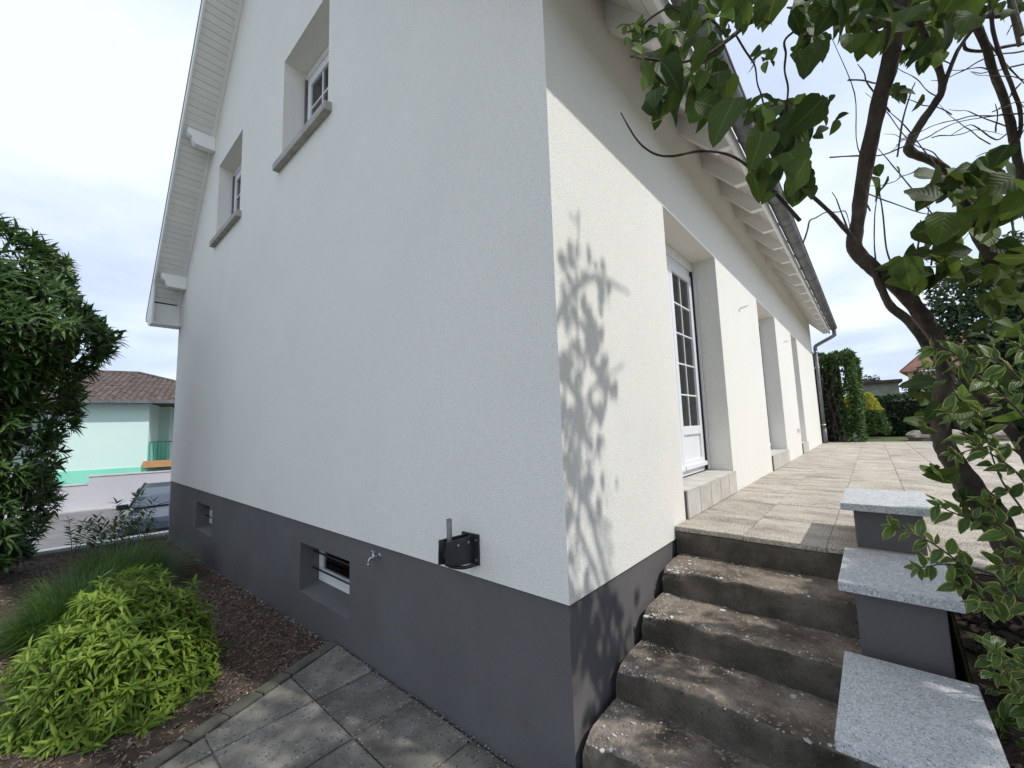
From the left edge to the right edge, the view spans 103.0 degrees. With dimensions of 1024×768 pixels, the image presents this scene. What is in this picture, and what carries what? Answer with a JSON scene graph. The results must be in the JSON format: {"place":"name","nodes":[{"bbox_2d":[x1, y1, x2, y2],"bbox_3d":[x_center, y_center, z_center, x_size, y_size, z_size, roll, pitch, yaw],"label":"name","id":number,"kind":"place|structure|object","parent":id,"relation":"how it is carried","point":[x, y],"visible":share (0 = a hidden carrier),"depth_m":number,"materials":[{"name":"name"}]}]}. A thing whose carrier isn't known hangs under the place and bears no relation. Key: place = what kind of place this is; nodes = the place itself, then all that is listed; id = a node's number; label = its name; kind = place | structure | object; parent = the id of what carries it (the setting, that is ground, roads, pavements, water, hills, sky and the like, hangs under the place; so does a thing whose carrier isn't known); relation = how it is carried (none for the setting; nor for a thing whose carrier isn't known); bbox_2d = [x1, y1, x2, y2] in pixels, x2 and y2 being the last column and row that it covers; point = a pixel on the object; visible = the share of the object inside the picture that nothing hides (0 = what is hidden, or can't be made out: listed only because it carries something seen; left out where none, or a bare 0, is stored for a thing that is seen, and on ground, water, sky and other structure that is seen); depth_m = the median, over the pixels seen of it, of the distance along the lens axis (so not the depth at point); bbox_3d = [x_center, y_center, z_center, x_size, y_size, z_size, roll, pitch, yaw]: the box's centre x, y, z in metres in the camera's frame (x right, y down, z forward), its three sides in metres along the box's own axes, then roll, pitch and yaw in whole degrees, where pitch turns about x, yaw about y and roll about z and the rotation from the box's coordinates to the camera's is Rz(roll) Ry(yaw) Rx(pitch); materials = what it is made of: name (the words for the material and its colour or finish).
{"place":"outdoors","nodes":[
{"label":"outdoors","id":0,"kind":"place"},
{"bbox_2d":[3,508,130,549],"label":"road","id":1,"kind":"structure","parent":0,"point":[56,538],"depth_m":12.63,"materials":[{"name":"grey asphalt"}]},
{"bbox_2d":[4,506,115,518],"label":"kerb","id":2,"kind":"structure","parent":1,"relation":"on","point":[82,510],"depth_m":15.23,"materials":[{"name":"concrete"}]},
{"bbox_2d":[116,482,169,537],"bbox_3d":[-8.678,3.249,10.460,2.060,1.450,4.155,3,-8,-39],"label":"parked car","id":3,"kind":"object","parent":1,"relation":"on","point":[161,490],"visible":0.15,"depth_m":9.43,"materials":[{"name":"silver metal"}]},
{"bbox_2d":[157,644,515,767],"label":"path","id":4,"kind":"structure","parent":0,"point":[337,706],"depth_m":2.15,"materials":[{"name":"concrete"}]},
{"bbox_2d":[0,470,973,683],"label":"ground","id":5,"kind":"structure","parent":0,"point":[962,671],"depth_m":1.73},
{"bbox_2d":[5,530,168,563],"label":"kerb wall","id":6,"kind":"structure","parent":5,"relation":"on","point":[50,552],"depth_m":6.76,"materials":[{"name":"concrete"}]},
{"bbox_2d":[5,470,170,516],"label":"boundary wall","id":7,"kind":"structure","parent":5,"relation":"on","point":[98,491],"depth_m":15.72,"materials":[{"name":"paint"}]},
{"bbox_2d":[5,369,175,484],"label":"mint house","id":8,"kind":"structure","parent":5,"relation":"on","point":[128,422],"depth_m":18.77,"materials":[{"name":"paint"}]},
{"bbox_2d":[0,538,327,767],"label":"mulch bed","id":9,"kind":"object","parent":5,"relation":"on","point":[264,642],"visible":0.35,"depth_m":3.13,"materials":[{"name":"brown soil"}]},
{"bbox_2d":[0,593,77,658],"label":"grass mound","id":10,"kind":"object","parent":9,"relation":"on","point":[15,647],"depth_m":3.28,"materials":[{"name":"green plant"}]},
{"bbox_2d":[0,212,129,574],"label":"laurel hedge","id":11,"kind":"object","parent":9,"relation":"on","point":[40,343],"visible":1,"depth_m":5.29,"materials":[{"name":"green plant"}]},
{"bbox_2d":[63,513,102,557],"bbox_3d":[-6.848,2.398,6.486,0.262,0.702,0.466,-6,-7,32],"label":"young plant","id":12,"kind":"object","parent":9,"relation":"on","point":[78,527],"visible":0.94,"depth_m":6.45,"materials":[{"name":"green plant"}]},
{"bbox_2d":[0,550,201,653],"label":"grass mound","id":13,"kind":"object","parent":9,"relation":"on","point":[44,603],"depth_m":3.58,"materials":[{"name":"green plant"}]},
{"bbox_2d":[84,517,128,558],"bbox_3d":[-6.334,2.382,6.337,0.568,0.650,0.247,0,-6,-13],"label":"young plant","id":14,"kind":"object","parent":9,"relation":"on","point":[97,532],"visible":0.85,"depth_m":6.30,"materials":[{"name":"green plant"}]},
{"bbox_2d":[81,514,145,550],"bbox_3d":[-6.675,2.481,6.848,0.891,0.615,0.397,-3,-6,8],"label":"young plant","id":15,"kind":"object","parent":9,"relation":"on","point":[119,522],"visible":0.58,"depth_m":6.83,"materials":[{"name":"green plant"}]},
{"bbox_2d":[0,562,226,761],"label":"lime shrub","id":16,"kind":"object","parent":9,"relation":"on","point":[127,646],"visible":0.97,"depth_m":2.34,"materials":[{"name":"green plant"}]},
{"bbox_2d":[25,527,212,599],"bbox_3d":[-4.439,2.074,4.793,1.753,0.640,1.754,-7,-8,41],"label":"grass mound","id":17,"kind":"object","parent":9,"relation":"on","point":[150,559],"depth_m":4.78,"materials":[{"name":"green plant"}]},
{"bbox_2d":[112,488,158,549],"bbox_3d":[-6.251,2.237,6.824,0.836,1.043,0.365,-2,-6,5],"label":"young plant","id":18,"kind":"object","parent":9,"relation":"on","point":[133,511],"visible":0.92,"depth_m":6.72,"materials":[{"name":"green plant"}]},
{"bbox_2d":[124,510,158,544],"bbox_3d":[-6.397,2.505,7.042,0.520,0.581,0.275,1,-7,-28],"label":"young plant","id":19,"kind":"object","parent":9,"relation":"on","point":[151,521],"visible":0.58,"depth_m":7.05,"materials":[{"name":"green plant"}]},
{"bbox_2d":[141,517,169,556],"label":"dry stalks","id":20,"kind":"object","parent":9,"relation":"on","point":[157,535],"visible":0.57,"depth_m":5.67,"materials":[{"name":"plant"}]},
{"bbox_2d":[135,641,337,767],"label":"stone edging","id":21,"kind":"object","parent":5,"relation":"on","point":[178,747],"visible":0.76,"depth_m":2.31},
{"bbox_2d":[146,0,836,767],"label":"white house","id":22,"kind":"structure","parent":5,"relation":"on","point":[516,296],"depth_m":2.80,"materials":[{"name":"paint"}]},
{"bbox_2d":[205,507,212,523],"bbox_3d":[-4.279,1.898,5.911,0.900,0.336,0.108,-7,-8,41],"label":"basement window","id":23,"kind":"structure","parent":22,"relation":"in","point":[211,509],"depth_m":6.15,"materials":[{"name":"white paint"}]},
{"bbox_2d":[209,162,241,247],"bbox_3d":[-4.009,-2.782,5.974,1.320,1.296,0.388,-7,-8,41],"label":"window","id":24,"kind":"structure","parent":22,"relation":"in","point":[235,216],"depth_m":6.16,"materials":[{"name":"white plastic"}]},
{"bbox_2d":[272,44,331,172],"bbox_3d":[-2.025,-3.028,4.264,1.280,1.296,0.428,-7,-8,41],"label":"window","id":25,"kind":"structure","parent":22,"relation":"in","point":[317,107],"depth_m":4.42,"materials":[{"name":"white plastic"}]},
{"bbox_2d":[312,550,349,593],"bbox_3d":[-1.427,1.549,3.413,0.895,0.361,0.108,-7,-8,41],"label":"basement window","id":26,"kind":"structure","parent":22,"relation":"in","point":[333,570],"depth_m":3.52,"materials":[{"name":"white paint"}]},
{"bbox_2d":[367,550,380,565],"bbox_3d":[-0.927,1.166,2.735,0.047,0.096,0.084,-7,-8,41],"label":"garden tap","id":27,"kind":"object","parent":22,"relation":"attached to","point":[373,557],"visible":1,"depth_m":2.72,"materials":[{"name":"metal"}]},
{"bbox_2d":[438,518,479,569],"bbox_3d":[-0.283,0.820,2.091,0.130,0.262,0.199,-7,-8,41],"label":"plate bracket","id":28,"kind":"object","parent":22,"relation":"attached to","point":[457,551],"visible":1,"depth_m":2.07,"materials":[{"name":"black metal"}]},
{"bbox_2d":[665,243,737,519],"bbox_3d":[1.510,-0.133,3.611,0.402,2.361,1.371,-7,-8,41],"label":"french window","id":29,"kind":"structure","parent":22,"relation":"in","point":[703,490],"depth_m":3.87,"materials":[{"name":"white plastic"}]},
{"bbox_2d":[759,326,789,470],"bbox_3d":[3.770,0.108,6.070,0.286,2.253,1.364,-7,-8,41],"label":"french window","id":30,"kind":"structure","parent":22,"relation":"in","point":[780,457],"depth_m":6.22,"materials":[{"name":"white plastic"}]},
{"bbox_2d":[802,441,808,453],"bbox_3d":[5.685,1.277,8.090,0.286,0.232,0.814,-7,-8,41],"label":"french window","id":31,"kind":"structure","parent":22,"relation":"in","point":[805,444],"depth_m":7.94,"materials":[{"name":"white plastic"}]},
{"bbox_2d":[583,553,861,767],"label":"concrete stairs","id":32,"kind":"structure","parent":5,"relation":"on","point":[728,664],"depth_m":1.79,"materials":[{"name":"grey concrete"}]},
{"bbox_2d":[675,442,1023,666],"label":"terrace","id":33,"kind":"structure","parent":5,"relation":"on","point":[792,516],"depth_m":2.97,"materials":[{"name":"tile"}]},
{"bbox_2d":[840,488,933,555],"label":"wall pillar","id":34,"kind":"structure","parent":33,"relation":"on","point":[870,508],"depth_m":2.11,"materials":[{"name":"grey stone"}]},
{"bbox_2d":[867,375,879,380],"bbox_3d":[24.048,1.065,26.835,0.896,3.396,0.959,-3,-6,14],"label":"conifer","id":35,"kind":"object","parent":5,"relation":"on","point":[873,378],"visible":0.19,"depth_m":26.90,"materials":[{"name":"green plant"}]},
{"bbox_2d":[846,379,902,401],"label":"outbuilding","id":36,"kind":"structure","parent":5,"relation":"on","point":[881,387],"depth_m":21.18,"materials":[{"name":"paint"}]},
{"bbox_2d":[838,547,965,679],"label":"wall pillar","id":37,"kind":"structure","parent":5,"relation":"on","point":[902,616],"depth_m":1.61,"materials":[{"name":"grey stone"}]},
{"bbox_2d":[834,651,1009,767],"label":"wall pillar","id":38,"kind":"structure","parent":5,"relation":"on","point":[891,715],"depth_m":1.25,"materials":[{"name":"grey stone"}]},
{"bbox_2d":[902,364,958,393],"bbox_3d":[23.057,0.575,22.222,2.204,3.471,2.287,-3,-6,12],"label":"tree","id":39,"kind":"object","parent":5,"relation":"on","point":[932,373],"visible":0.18,"depth_m":22.09,"materials":[{"name":"green plant"}]},
{"bbox_2d":[899,324,1013,399],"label":"yellow house","id":40,"kind":"structure","parent":5,"relation":"on","point":[908,369],"depth_m":27.11,"materials":[{"name":"white paint"}]},
{"bbox_2d":[954,612,1023,767],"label":"shaded bed","id":41,"kind":"object","parent":5,"relation":"on","point":[1011,631],"visible":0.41,"depth_m":1.62,"materials":[{"name":"brown soil"}]},
{"bbox_2d":[617,0,1023,602],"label":"leaning tree","id":42,"kind":"object","parent":41,"relation":"on","point":[976,190],"visible":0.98,"depth_m":1.30,"materials":[{"name":"green plant"}]},
{"bbox_2d":[880,330,1023,747],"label":"variegated shrub","id":43,"kind":"object","parent":41,"relation":"on","point":[1004,606],"visible":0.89,"depth_m":1.25,"materials":[{"name":"green plant"}]},
{"bbox_2d":[0,0,1023,395],"label":"sky","id":44,"kind":"structure","parent":0,"point":[92,92],"materials":[{"name":"white"}]},
{"bbox_2d":[853,432,862,441],"bbox_3d":[9.428,1.429,11.026,0.290,0.292,0.120,-7,-8,41],"label":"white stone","id":45,"kind":"object","parent":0,"point":[854,436],"visible":0.38,"depth_m":11.04,"materials":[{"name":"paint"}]},
{"bbox_2d":[822,435,1010,441],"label":"lawn","id":46,"kind":"structure","parent":0,"point":[902,438],"depth_m":11.49,"materials":[{"name":"green plant"}]},
{"bbox_2d":[812,347,869,442],"bbox_3d":[8.678,0.444,12.410,3.268,2.647,2.373,-7,-8,41],"label":"clipped hedge","id":47,"kind":"object","parent":46,"relation":"on","point":[835,389],"visible":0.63,"depth_m":11.19,"materials":[{"name":"green plant"}]},
{"bbox_2d":[843,391,892,434],"bbox_3d":[10.926,0.918,12.791,1.491,1.583,1.742,-7,-8,41],"label":"yellow shrub","id":48,"kind":"object","parent":46,"relation":"on","point":[875,407],"visible":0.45,"depth_m":12.34,"materials":[{"name":"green plant"}]},
{"bbox_2d":[905,430,931,440],"bbox_3d":[10.729,1.393,10.649,0.643,0.364,0.591,-5,-7,25],"label":"boulder","id":49,"kind":"object","parent":46,"relation":"on","point":[915,435],"visible":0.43,"depth_m":10.52,"materials":[{"name":"grey stone"}]},
{"bbox_2d":[845,387,1023,436],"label":"hedge","id":50,"kind":"object","parent":46,"relation":"on","point":[897,411],"visible":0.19,"depth_m":12.91,"materials":[{"name":"green plant"}]},
{"bbox_2d":[952,429,967,440],"bbox_3d":[11.045,1.349,10.321,0.705,0.390,0.715,-7,-8,41],"label":"boulder","id":51,"kind":"object","parent":46,"relation":"on","point":[954,431],"visible":0.12,"depth_m":10.07,"materials":[{"name":"grey stone"}]},
{"bbox_2d":[921,230,1023,394],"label":"broadleaf tree","id":52,"kind":"object","parent":46,"relation":"on","point":[971,309],"visible":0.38,"depth_m":12.76,"materials":[{"name":"green plant"}]},
{"bbox_2d":[988,430,1009,439],"bbox_3d":[11.924,1.285,9.998,0.584,0.360,0.556,-7,-8,41],"label":"boulder","id":53,"kind":"object","parent":46,"relation":"on","point":[1000,435],"visible":0.12,"depth_m":9.79,"materials":[{"name":"grey stone"}]}
]}

